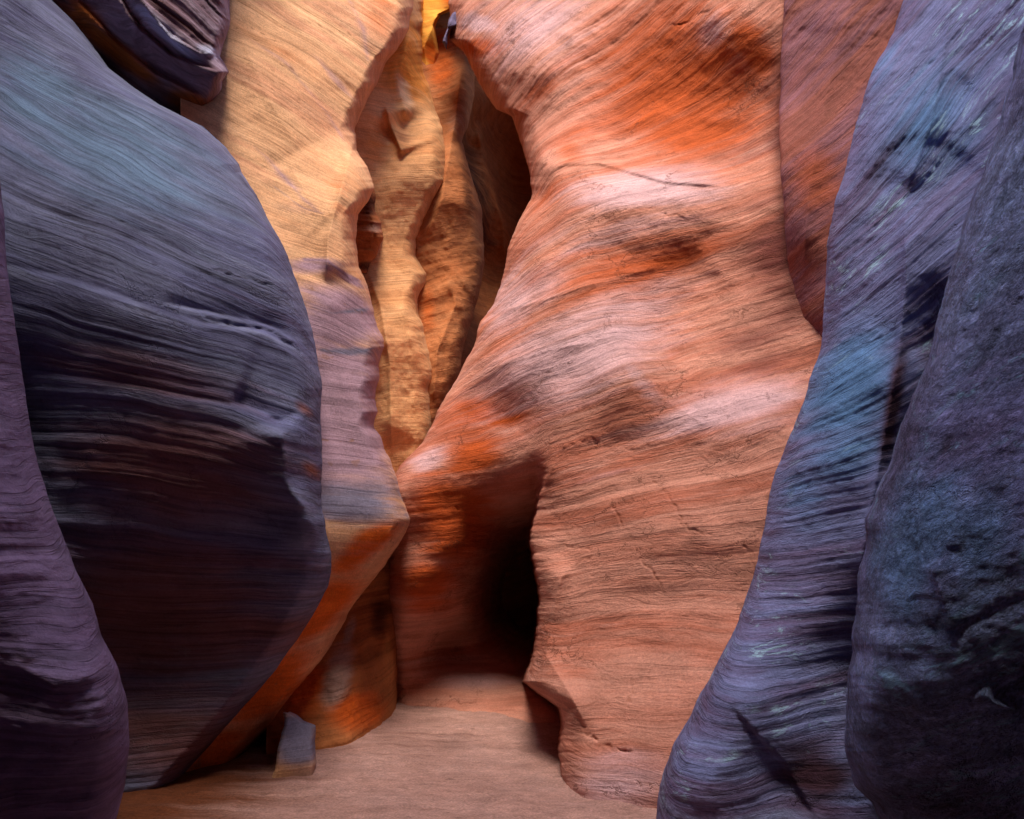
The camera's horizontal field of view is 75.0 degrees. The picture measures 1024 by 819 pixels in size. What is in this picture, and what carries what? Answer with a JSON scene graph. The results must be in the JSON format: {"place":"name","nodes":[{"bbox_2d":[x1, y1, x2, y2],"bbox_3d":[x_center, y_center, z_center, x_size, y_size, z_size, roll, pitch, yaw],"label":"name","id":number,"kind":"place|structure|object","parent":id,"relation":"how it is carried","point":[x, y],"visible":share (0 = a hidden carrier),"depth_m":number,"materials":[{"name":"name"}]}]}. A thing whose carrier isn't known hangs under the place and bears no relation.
{"place":"outdoors","nodes":[
{"label":"outdoors","id":0,"kind":"place"},
{"bbox_2d":[0,0,330,792],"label":"canyon wall","id":1,"kind":"structure","parent":0,"point":[170,368],"depth_m":4.55,"materials":[{"name":"stone"}]},
{"bbox_2d":[52,0,229,114],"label":"overhang","id":2,"kind":"object","parent":1,"relation":"attached to","point":[165,53],"visible":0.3,"depth_m":6.60,"materials":[{"name":"stone"}]},
{"bbox_2d":[180,0,413,771],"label":"cream wall","id":3,"kind":"structure","parent":0,"point":[278,117],"depth_m":6.61,"materials":[{"name":"stone"}]},
{"bbox_2d":[356,190,383,272],"bbox_3d":[-1.867,-2.401,8.604,0.424,1.764,1.492,2,-12,-12],"label":"rock ledge","id":4,"kind":"object","parent":3,"relation":"attached to","point":[369,237],"visible":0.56,"depth_m":7.89,"materials":[{"name":"brown stone"}]},
{"bbox_2d":[116,702,656,818],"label":"sand floor","id":5,"kind":"structure","parent":0,"point":[403,761],"depth_m":4.62,"materials":[{"name":"beige sand"}]},
{"bbox_2d":[0,182,129,818],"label":"boulder","id":6,"kind":"object","parent":5,"relation":"on","point":[64,738],"visible":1,"depth_m":2.57,"materials":[{"name":"stone"}]},
{"bbox_2d":[272,712,316,777],"bbox_3d":[-1.654,2.675,5.046,0.332,0.812,0.796,3,-12,-16],"label":"rock slab","id":7,"kind":"object","parent":5,"relation":"on","point":[296,754],"visible":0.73,"depth_m":4.76,"materials":[{"name":"purple stone"}]},
{"bbox_2d":[265,557,397,753],"bbox_3d":[-1.843,2.600,6.472,1.563,4.312,3.392,2,-12,-12],"label":"boulder","id":8,"kind":"object","parent":5,"relation":"on","point":[345,692],"visible":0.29,"depth_m":6.02,"materials":[{"name":"brown stone"}]},
{"bbox_2d":[355,0,444,473],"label":"rock pillar","id":9,"kind":"object","parent":5,"relation":"on","point":[400,145],"visible":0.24,"depth_m":8.67,"materials":[{"name":"orange stone"}]},
{"bbox_2d":[416,28,484,425],"bbox_3d":[-0.998,-1.741,10.431,1.198,12.139,2.602,2,-12,-11],"label":"rock slab","id":10,"kind":"object","parent":5,"relation":"on","point":[449,249],"visible":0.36,"depth_m":9.62,"materials":[{"name":"orange stone"}]},
{"bbox_2d":[845,28,1023,818],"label":"boulder","id":11,"kind":"object","parent":5,"relation":"on","point":[934,724],"visible":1,"depth_m":2.39,"materials":[{"name":"stone"}]},
{"bbox_2d":[435,12,537,629],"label":"back wall","id":12,"kind":"structure","parent":0,"point":[497,163],"depth_m":14.12,"materials":[{"name":"brown stone"}]},
{"bbox_2d":[420,0,449,64],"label":"golden fin","id":13,"kind":"object","parent":12,"relation":"attached to","point":[433,11],"visible":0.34,"depth_m":11.04,"materials":[{"name":"orange stone"}]},
{"bbox_2d":[389,0,821,807],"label":"orange wall","id":14,"kind":"structure","parent":0,"point":[613,424],"depth_m":6.66,"materials":[{"name":"stone"}]},
{"bbox_2d":[443,12,456,48],"bbox_3d":[-0.900,-6.274,10.524,0.393,1.876,0.943,0,-12,0],"label":"chockstone","id":15,"kind":"object","parent":14,"relation":"attached to","point":[452,22],"visible":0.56,"depth_m":9.98,"materials":[{"name":"purple stone"}]},
{"bbox_2d":[656,0,1023,818],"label":"violet wall","id":16,"kind":"structure","parent":0,"point":[762,734],"depth_m":4.25,"materials":[{"name":"stone"}]},
{"bbox_2d":[779,0,903,336],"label":"russet wall","id":17,"kind":"structure","parent":0,"point":[832,51],"depth_m":6.63,"materials":[{"name":"stone"}]}
]}

